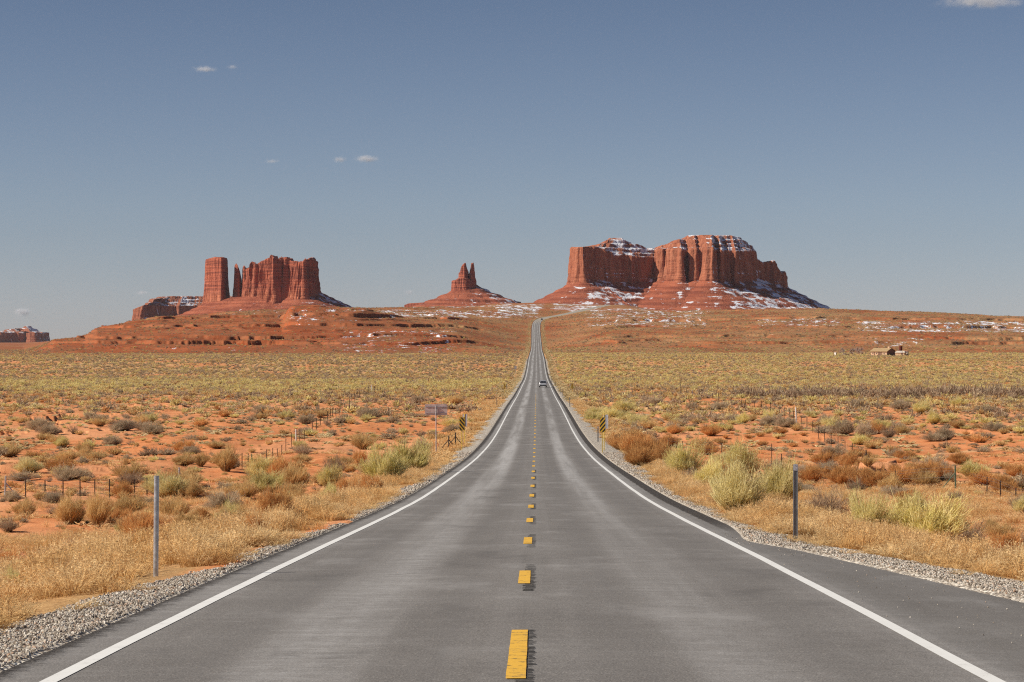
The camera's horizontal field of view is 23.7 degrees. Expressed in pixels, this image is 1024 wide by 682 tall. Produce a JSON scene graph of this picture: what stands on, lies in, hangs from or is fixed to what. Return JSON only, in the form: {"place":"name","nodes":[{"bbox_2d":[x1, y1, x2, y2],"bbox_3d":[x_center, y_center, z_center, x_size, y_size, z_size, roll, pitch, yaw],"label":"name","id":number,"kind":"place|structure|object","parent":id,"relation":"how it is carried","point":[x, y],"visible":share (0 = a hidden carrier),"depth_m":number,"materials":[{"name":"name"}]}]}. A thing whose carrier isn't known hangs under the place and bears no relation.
{"place":"outdoors","nodes":[
{"label":"outdoors","id":0,"kind":"place"},
{"bbox_2d":[108,480,134,495],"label":"shrub","id":1,"kind":"object","parent":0,"point":[126,487],"visible":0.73,"depth_m":131.68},
{"bbox_2d":[118,501,164,536],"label":"shrub","id":2,"kind":"object","parent":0,"point":[147,520],"visible":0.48,"depth_m":74.25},
{"bbox_2d":[197,488,246,508],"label":"shrub","id":3,"kind":"object","parent":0,"point":[220,498],"visible":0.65,"depth_m":108.67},
{"bbox_2d":[239,511,267,534],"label":"dry grass","id":4,"kind":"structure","parent":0,"point":[250,520],"depth_m":50.29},
{"bbox_2d":[254,482,294,513],"bbox_3d":[-5.437,3.740,55.988,0.941,1.202,0.936,0,0,6],"label":"shrub","id":5,"kind":"object","parent":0,"point":[276,499],"visible":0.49,"depth_m":55.82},
{"bbox_2d":[0,305,1023,681],"bbox_3d":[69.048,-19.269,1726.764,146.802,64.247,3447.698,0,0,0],"label":"road","id":6,"kind":"structure","parent":0,"point":[536,535],"depth_m":27.20,"materials":[{"name":"asphalt"}]},
{"bbox_2d":[0,303,1023,671],"bbox_3d":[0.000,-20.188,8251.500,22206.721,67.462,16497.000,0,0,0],"label":"ground","id":7,"kind":"structure","parent":0,"point":[306,325],"depth_m":1640.81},
{"bbox_2d":[0,513,19,532],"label":"bare shrub","id":8,"kind":"object","parent":7,"relation":"on","point":[8,527],"visible":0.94,"depth_m":88.67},
{"bbox_2d":[0,439,20,456],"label":"dry shrub","id":9,"kind":"object","parent":7,"relation":"on","point":[13,451],"visible":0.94,"depth_m":212.18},
{"bbox_2d":[0,489,21,501],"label":"sagebrush","id":10,"kind":"object","parent":7,"relation":"on","point":[11,496],"visible":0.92,"depth_m":128.27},
{"bbox_2d":[4,468,39,480],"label":"sagebrush","id":11,"kind":"object","parent":7,"relation":"on","point":[15,476],"visible":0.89,"depth_m":152.86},
{"bbox_2d":[10,496,38,516],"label":"dry shrub","id":12,"kind":"object","parent":7,"relation":"on","point":[24,506],"visible":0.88,"depth_m":116.14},
{"bbox_2d":[0,326,49,342],"bbox_3d":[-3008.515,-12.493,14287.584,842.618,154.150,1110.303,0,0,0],"label":"distant mesa","id":13,"kind":"structure","parent":7,"relation":"on","point":[24,334],"depth_m":14020.13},
{"bbox_2d":[8,456,44,472],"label":"rabbitbrush","id":14,"kind":"object","parent":7,"relation":"on","point":[28,464],"visible":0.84,"depth_m":162.03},
{"bbox_2d":[22,416,54,430],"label":"sagebrush","id":15,"kind":"object","parent":7,"relation":"on","point":[36,423],"visible":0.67,"depth_m":278.27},
{"bbox_2d":[22,528,60,556],"bbox_3d":[-9.684,4.245,50.170,0.917,1.019,0.584,0,0,-6],"label":"dry shrub","id":16,"kind":"object","parent":7,"relation":"on","point":[47,543],"visible":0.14,"depth_m":50.12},
{"bbox_2d":[35,422,61,434],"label":"sagebrush","id":17,"kind":"object","parent":7,"relation":"on","point":[52,430],"visible":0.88,"depth_m":265.84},
{"bbox_2d":[42,488,66,502],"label":"sagebrush","id":18,"kind":"object","parent":7,"relation":"on","point":[52,497],"visible":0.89,"depth_m":127.70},
{"bbox_2d":[42,455,79,469],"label":"tumbleweed","id":19,"kind":"object","parent":7,"relation":"on","point":[56,462],"visible":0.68,"depth_m":162.53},
{"bbox_2d":[42,462,92,479],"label":"sagebrush","id":20,"kind":"object","parent":7,"relation":"on","point":[76,473],"visible":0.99,"depth_m":152.02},
{"bbox_2d":[54,448,83,460],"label":"dry shrub","id":21,"kind":"object","parent":7,"relation":"on","point":[69,453],"visible":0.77,"depth_m":185.44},
{"bbox_2d":[52,484,85,524],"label":"dry shrub","id":22,"kind":"object","parent":7,"relation":"on","point":[66,511],"visible":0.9,"depth_m":93.36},
{"bbox_2d":[4,467,179,497],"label":"wire fence","id":23,"kind":"object","parent":7,"relation":"on","point":[80,482],"visible":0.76,"depth_m":130.72,"materials":[{"name":"metal"}]},
{"bbox_2d":[80,449,108,459],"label":"dry shrub","id":24,"kind":"object","parent":7,"relation":"on","point":[96,455],"visible":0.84,"depth_m":203.60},
{"bbox_2d":[83,486,119,526],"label":"dry shrub","id":25,"kind":"object","parent":7,"relation":"on","point":[97,512],"visible":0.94,"depth_m":92.32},
{"bbox_2d":[101,434,123,445],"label":"sagebrush","id":26,"kind":"object","parent":7,"relation":"on","point":[109,440],"visible":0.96,"depth_m":237.89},
{"bbox_2d":[106,414,142,430],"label":"sagebrush","id":27,"kind":"object","parent":7,"relation":"on","point":[126,425],"visible":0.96,"depth_m":273.89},
{"bbox_2d":[110,490,148,512],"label":"dry shrub","id":28,"kind":"object","parent":7,"relation":"on","point":[123,501],"visible":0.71,"depth_m":104.79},
{"bbox_2d":[108,457,151,477],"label":"dry shrub","id":29,"kind":"object","parent":7,"relation":"on","point":[119,470],"visible":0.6,"depth_m":151.91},
{"bbox_2d":[116,469,145,484],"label":"bare shrub","id":30,"kind":"object","parent":7,"relation":"on","point":[136,477],"visible":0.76,"depth_m":148.35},
{"bbox_2d":[140,420,164,433],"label":"sagebrush","id":31,"kind":"object","parent":7,"relation":"on","point":[157,429],"visible":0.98,"depth_m":265.39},
{"bbox_2d":[153,476,158,576],"bbox_3d":[-4.941,2.696,33.839,0.087,1.650,0.067,0,0,0],"label":"marker post","id":32,"kind":"object","parent":7,"relation":"on","point":[156,531],"visible":0.94,"depth_m":33.82,"materials":[{"name":"metal"}]},
{"bbox_2d":[137,465,197,498],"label":"rabbitbrush","id":33,"kind":"object","parent":7,"relation":"on","point":[168,486],"visible":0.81,"depth_m":130.42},
{"bbox_2d":[153,491,191,517],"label":"dry shrub","id":34,"kind":"object","parent":7,"relation":"on","point":[166,506],"visible":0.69,"depth_m":99.03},
{"bbox_2d":[132,296,231,319],"bbox_3d":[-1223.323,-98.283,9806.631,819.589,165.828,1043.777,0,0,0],"label":"snowy mesa","id":35,"kind":"structure","parent":7,"relation":"on","point":[167,306],"depth_m":9542.98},
{"bbox_2d":[169,451,195,466],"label":"dry shrub","id":36,"kind":"object","parent":7,"relation":"on","point":[185,460],"visible":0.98,"depth_m":176.01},
{"bbox_2d":[170,438,198,450],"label":"tumbleweed","id":37,"kind":"object","parent":7,"relation":"on","point":[181,444],"visible":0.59,"depth_m":220.21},
{"bbox_2d":[172,506,206,523],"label":"dry shrub","id":38,"kind":"object","parent":7,"relation":"on","point":[191,516],"visible":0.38,"depth_m":78.51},
{"bbox_2d":[180,478,205,498],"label":"dry shrub","id":39,"kind":"object","parent":7,"relation":"on","point":[194,489],"visible":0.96,"depth_m":129.91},
{"bbox_2d":[193,451,209,466],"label":"dry shrub","id":40,"kind":"object","parent":7,"relation":"on","point":[201,461],"visible":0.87,"depth_m":183.40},
{"bbox_2d":[208,440,241,471],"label":"dry shrub","id":41,"kind":"object","parent":7,"relation":"on","point":[227,462],"visible":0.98,"depth_m":167.12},
{"bbox_2d":[229,477,258,498],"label":"dry shrub","id":42,"kind":"object","parent":7,"relation":"on","point":[247,489],"visible":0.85,"depth_m":128.27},
{"bbox_2d":[239,451,287,478],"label":"rabbitbrush","id":43,"kind":"object","parent":7,"relation":"on","point":[262,465],"visible":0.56,"depth_m":157.53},
{"bbox_2d":[178,255,350,315],"bbox_3d":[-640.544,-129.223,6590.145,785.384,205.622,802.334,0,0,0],"label":"crown butte","id":44,"kind":"object","parent":7,"relation":"on","point":[274,282],"visible":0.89,"depth_m":6474.24,"materials":[{"name":"stone"}]},
{"bbox_2d":[243,465,286,492],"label":"rabbitbrush","id":45,"kind":"object","parent":7,"relation":"on","point":[263,480],"visible":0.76,"depth_m":132.46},
{"bbox_2d":[265,452,298,475],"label":"tumbleweed","id":46,"kind":"object","parent":7,"relation":"on","point":[279,463],"visible":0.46,"depth_m":156.53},
{"bbox_2d":[274,481,307,493],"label":"dry shrub","id":47,"kind":"object","parent":7,"relation":"on","point":[294,486],"visible":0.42,"depth_m":130.34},
{"bbox_2d":[277,457,310,484],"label":"dry shrub","id":48,"kind":"object","parent":7,"relation":"on","point":[289,471],"visible":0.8,"depth_m":143.78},
{"bbox_2d":[296,413,318,423],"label":"sagebrush","id":49,"kind":"object","parent":7,"relation":"on","point":[303,419],"visible":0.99,"depth_m":296.04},
{"bbox_2d":[242,385,380,464],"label":"wire fence","id":50,"kind":"object","parent":7,"relation":"on","point":[312,426],"visible":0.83,"depth_m":244.10,"materials":[{"name":"metal"}]},
{"bbox_2d":[314,459,344,486],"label":"rabbitbrush","id":51,"kind":"object","parent":7,"relation":"on","point":[323,477],"visible":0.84,"depth_m":138.01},
{"bbox_2d":[322,452,347,474],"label":"bare shrub","id":52,"kind":"object","parent":7,"relation":"on","point":[337,466],"visible":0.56,"depth_m":162.11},
{"bbox_2d":[332,469,362,491],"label":"tumbleweed","id":53,"kind":"object","parent":7,"relation":"on","point":[354,481],"visible":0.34,"depth_m":89.19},
{"bbox_2d":[349,446,368,465],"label":"tumbleweed","id":54,"kind":"object","parent":7,"relation":"on","point":[356,456],"visible":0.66,"depth_m":190.01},
{"bbox_2d":[348,432,376,449],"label":"dry shrub","id":55,"kind":"object","parent":7,"relation":"on","point":[358,442],"visible":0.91,"depth_m":226.25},
{"bbox_2d":[356,402,383,417],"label":"sagebrush","id":56,"kind":"object","parent":7,"relation":"on","point":[370,411],"visible":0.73,"depth_m":319.30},
{"bbox_2d":[360,472,383,489],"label":"tumbleweed","id":57,"kind":"object","parent":7,"relation":"on","point":[377,480],"visible":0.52,"depth_m":90.59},
{"bbox_2d":[350,435,411,477],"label":"rabbitbrush","id":58,"kind":"object","parent":7,"relation":"on","point":[385,465],"visible":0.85,"depth_m":101.48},
{"bbox_2d":[382,425,437,468],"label":"rabbitbrush","id":59,"kind":"object","parent":7,"relation":"on","point":[415,459],"visible":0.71,"depth_m":118.64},
{"bbox_2d":[425,404,446,450],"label":"road sign","id":60,"kind":"object","parent":7,"relation":"on","point":[435,409],"visible":0.9,"depth_m":174.37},
{"bbox_2d":[404,263,520,306],"bbox_3d":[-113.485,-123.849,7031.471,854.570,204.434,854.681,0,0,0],"label":"twin spired butte","id":61,"kind":"object","parent":7,"relation":"on","point":[466,290],"visible":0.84,"depth_m":6960.11,"materials":[{"name":"stone"}]},
{"bbox_2d":[0,305,1023,419],"bbox_3d":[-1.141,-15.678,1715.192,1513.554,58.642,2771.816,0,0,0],"label":"scrub","id":62,"kind":"object","parent":7,"relation":"on","point":[908,387],"visible":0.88,"depth_m":854.58,"materials":[{"name":"plant"}]},
{"bbox_2d":[0,315,1023,634],"bbox_3d":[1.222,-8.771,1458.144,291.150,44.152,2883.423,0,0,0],"label":"dry grass","id":63,"kind":"structure","parent":7,"relation":"on","point":[60,569],"depth_m":55.44,"materials":[{"name":"plant"}]},
{"bbox_2d":[0,408,1023,558],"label":"scrub","id":64,"kind":"object","parent":7,"relation":"on","point":[674,417],"visible":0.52,"depth_m":254.96,"materials":[{"name":"plant"}]},
{"bbox_2d":[0,451,1023,668],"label":"gravel","id":65,"kind":"structure","parent":7,"relation":"on","point":[173,585],"depth_m":31.65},
{"bbox_2d":[605,428,634,450],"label":"tumbleweed","id":66,"kind":"object","parent":7,"relation":"on","point":[613,441],"visible":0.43,"depth_m":182.83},
{"bbox_2d":[611,399,637,412],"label":"rabbitbrush","id":67,"kind":"object","parent":7,"relation":"on","point":[620,405],"visible":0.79,"depth_m":359.42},
{"bbox_2d":[616,429,654,451],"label":"tumbleweed","id":68,"kind":"object","parent":7,"relation":"on","point":[624,441],"visible":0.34,"depth_m":166.15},
{"bbox_2d":[620,442,659,465],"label":"tumbleweed","id":69,"kind":"object","parent":7,"relation":"on","point":[635,456],"visible":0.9,"depth_m":134.74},
{"bbox_2d":[626,435,671,453],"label":"tumbleweed","id":70,"kind":"object","parent":7,"relation":"on","point":[644,443],"visible":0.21,"depth_m":156.04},
{"bbox_2d":[652,438,673,459],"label":"tumbleweed","id":71,"kind":"object","parent":7,"relation":"on","point":[662,449],"visible":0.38,"depth_m":150.56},
{"bbox_2d":[533,235,830,310],"bbox_3d":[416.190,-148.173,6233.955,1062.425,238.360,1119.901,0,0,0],"label":"double topped butte","id":72,"kind":"object","parent":7,"relation":"on","point":[705,272],"visible":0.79,"depth_m":5974.96,"materials":[{"name":"stone"}]},
{"bbox_2d":[661,429,708,472],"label":"rabbitbrush","id":73,"kind":"object","parent":7,"relation":"on","point":[685,460],"visible":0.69,"depth_m":118.67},
{"bbox_2d":[688,431,713,447],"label":"dry shrub","id":74,"kind":"object","parent":7,"relation":"on","point":[702,440],"visible":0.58,"depth_m":225.25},
{"bbox_2d":[690,447,726,484],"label":"rabbitbrush","id":75,"kind":"object","parent":7,"relation":"on","point":[711,469],"visible":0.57,"depth_m":93.90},
{"bbox_2d":[698,424,723,435],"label":"tumbleweed","id":76,"kind":"object","parent":7,"relation":"on","point":[709,430],"visible":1,"depth_m":252.92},
{"bbox_2d":[699,452,769,510],"bbox_3d":[5.967,3.704,63.833,1.842,1.817,2.438,0,0,-5],"label":"rabbitbrush","id":77,"kind":"object","parent":7,"relation":"on","point":[733,489],"visible":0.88,"depth_m":63.61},
{"bbox_2d":[722,433,770,479],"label":"rabbitbrush","id":78,"kind":"object","parent":7,"relation":"on","point":[743,451],"visible":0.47,"depth_m":150.40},
{"bbox_2d":[681,386,869,460],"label":"wire fence","id":79,"kind":"object","parent":7,"relation":"on","point":[784,416],"visible":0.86,"depth_m":312.55,"materials":[{"name":"brown wood"}]},
{"bbox_2d":[754,451,804,500],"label":"rabbitbrush","id":80,"kind":"object","parent":7,"relation":"on","point":[779,482],"visible":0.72,"depth_m":102.10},
{"bbox_2d":[774,414,798,426],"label":"sagebrush","id":81,"kind":"object","parent":7,"relation":"on","point":[788,422],"visible":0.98,"depth_m":282.06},
{"bbox_2d":[793,464,797,538],"bbox_3d":[5.542,3.286,47.645,0.094,1.759,0.038,0,0,0],"label":"marker post","id":82,"kind":"object","parent":7,"relation":"on","point":[795,500],"visible":0.96,"depth_m":47.66,"materials":[{"name":"metal"}]},
{"bbox_2d":[798,460,822,481],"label":"tumbleweed","id":83,"kind":"object","parent":7,"relation":"on","point":[812,473],"visible":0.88,"depth_m":149.01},
{"bbox_2d":[616,434,1023,499],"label":"wire fence","id":84,"kind":"object","parent":7,"relation":"on","point":[954,470],"visible":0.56,"depth_m":139.85,"materials":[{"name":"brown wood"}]},
{"bbox_2d":[810,447,841,464],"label":"tumbleweed","id":85,"kind":"object","parent":7,"relation":"on","point":[824,457],"visible":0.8,"depth_m":199.82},
{"bbox_2d":[805,477,849,513],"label":"bare shrub","id":86,"kind":"object","parent":7,"relation":"on","point":[827,502],"visible":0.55,"depth_m":95.75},
{"bbox_2d":[818,441,848,456],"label":"sagebrush","id":87,"kind":"object","parent":7,"relation":"on","point":[836,449],"visible":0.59,"depth_m":215.72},
{"bbox_2d":[822,460,858,485],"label":"tumbleweed","id":88,"kind":"object","parent":7,"relation":"on","point":[838,474],"visible":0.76,"depth_m":145.93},
{"bbox_2d":[828,411,857,434],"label":"sagebrush","id":89,"kind":"object","parent":7,"relation":"on","point":[845,427],"visible":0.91,"depth_m":258.06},
{"bbox_2d":[834,451,859,465],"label":"tumbleweed","id":90,"kind":"object","parent":7,"relation":"on","point":[851,458],"visible":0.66,"depth_m":189.88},
{"bbox_2d":[844,474,866,489],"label":"bare shrub","id":91,"kind":"object","parent":7,"relation":"on","point":[858,484],"visible":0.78,"depth_m":139.65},
{"bbox_2d":[848,431,871,444],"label":"rabbitbrush","id":92,"kind":"object","parent":7,"relation":"on","point":[857,440],"visible":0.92,"depth_m":238.35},
{"bbox_2d":[853,421,878,435],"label":"sagebrush","id":93,"kind":"object","parent":7,"relation":"on","point":[866,429],"visible":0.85,"depth_m":250.90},
{"bbox_2d":[846,459,890,488],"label":"tumbleweed","id":94,"kind":"object","parent":7,"relation":"on","point":[869,478],"visible":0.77,"depth_m":142.75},
{"bbox_2d":[841,480,903,525],"bbox_3d":[9.502,4.420,64.429,1.783,1.721,1.351,0,0,25],"label":"rabbitbrush","id":95,"kind":"object","parent":7,"relation":"on","point":[873,512],"visible":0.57,"depth_m":64.36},
{"bbox_2d":[876,471,904,488],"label":"dry shrub","id":96,"kind":"object","parent":7,"relation":"on","point":[891,480],"visible":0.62,"depth_m":137.84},
{"bbox_2d":[875,481,911,496],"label":"sagebrush","id":97,"kind":"object","parent":7,"relation":"on","point":[893,489],"visible":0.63,"depth_m":134.21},
{"bbox_2d":[889,394,911,409],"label":"sagebrush","id":98,"kind":"object","parent":7,"relation":"on","point":[900,404],"visible":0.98,"depth_m":369.30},
{"bbox_2d":[883,461,918,484],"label":"tumbleweed","id":99,"kind":"object","parent":7,"relation":"on","point":[906,473],"visible":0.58,"depth_m":144.50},
{"bbox_2d":[889,488,927,513],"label":"rabbitbrush","id":100,"kind":"object","parent":7,"relation":"on","point":[915,496],"visible":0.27,"depth_m":102.83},
{"bbox_2d":[908,399,934,413],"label":"rabbitbrush","id":101,"kind":"object","parent":7,"relation":"on","point":[922,408],"visible":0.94,"depth_m":348.71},
{"bbox_2d":[907,463,939,485],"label":"dry shrub","id":102,"kind":"object","parent":7,"relation":"on","point":[927,478],"visible":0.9,"depth_m":141.90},
{"bbox_2d":[910,456,945,478],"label":"tumbleweed","id":103,"kind":"object","parent":7,"relation":"on","point":[935,466],"visible":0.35,"depth_m":146.15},
{"bbox_2d":[885,483,979,537],"bbox_3d":[10.980,4.668,64.516,2.850,1.836,2.332,0,0,28],"label":"rabbitbrush","id":104,"kind":"object","parent":7,"relation":"on","point":[927,520],"visible":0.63,"depth_m":64.32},
{"bbox_2d":[920,430,945,441],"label":"sagebrush","id":105,"kind":"object","parent":7,"relation":"on","point":[934,437],"visible":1,"depth_m":246.30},
{"bbox_2d":[924,409,943,423],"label":"rabbitbrush","id":106,"kind":"object","parent":7,"relation":"on","point":[933,418],"visible":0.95,"depth_m":303.93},
{"bbox_2d":[931,424,954,439],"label":"sagebrush","id":107,"kind":"object","parent":7,"relation":"on","point":[946,432],"visible":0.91,"depth_m":247.78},
{"bbox_2d":[949,449,969,464],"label":"tumbleweed","id":108,"kind":"object","parent":7,"relation":"on","point":[957,458],"visible":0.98,"depth_m":188.90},
{"bbox_2d":[950,516,989,542],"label":"bare shrub","id":109,"kind":"object","parent":7,"relation":"on","point":[977,531],"visible":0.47,"depth_m":69.96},
{"bbox_2d":[956,459,986,476],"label":"rabbitbrush","id":110,"kind":"object","parent":7,"relation":"on","point":[966,468],"visible":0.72,"depth_m":170.01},
{"bbox_2d":[966,465,996,485],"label":"tumbleweed","id":111,"kind":"object","parent":7,"relation":"on","point":[977,478],"visible":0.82,"depth_m":141.87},
{"bbox_2d":[982,421,1007,430],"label":"sagebrush","id":112,"kind":"object","parent":7,"relation":"on","point":[992,426],"visible":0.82,"depth_m":273.52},
{"bbox_2d":[982,520,1020,538],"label":"dry shrub","id":113,"kind":"object","parent":7,"relation":"on","point":[995,529],"visible":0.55,"depth_m":85.55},
{"bbox_2d":[991,478,1018,492],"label":"tumbleweed","id":114,"kind":"object","parent":7,"relation":"on","point":[1010,484],"visible":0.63,"depth_m":135.02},
{"bbox_2d":[989,471,1020,486],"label":"tumbleweed","id":115,"kind":"object","parent":7,"relation":"on","point":[1002,478],"visible":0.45,"depth_m":138.98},
{"bbox_2d":[988,529,1022,549],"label":"tumbleweed","id":116,"kind":"object","parent":7,"relation":"on","point":[1008,537],"visible":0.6,"depth_m":66.71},
{"bbox_2d":[1001,462,1023,477],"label":"tumbleweed","id":117,"kind":"object","parent":7,"relation":"on","point":[1013,471],"visible":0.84,"depth_m":157.53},
{"bbox_2d":[0,0,1023,340],"label":"sky","id":118,"kind":"structure","parent":0,"point":[872,151],"materials":[{"name":"blue"}]},
{"bbox_2d":[870,346,895,355],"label":"farm house","id":119,"kind":"structure","parent":0,"point":[883,351],"depth_m":1401.98,"materials":[{"name":"metal"}]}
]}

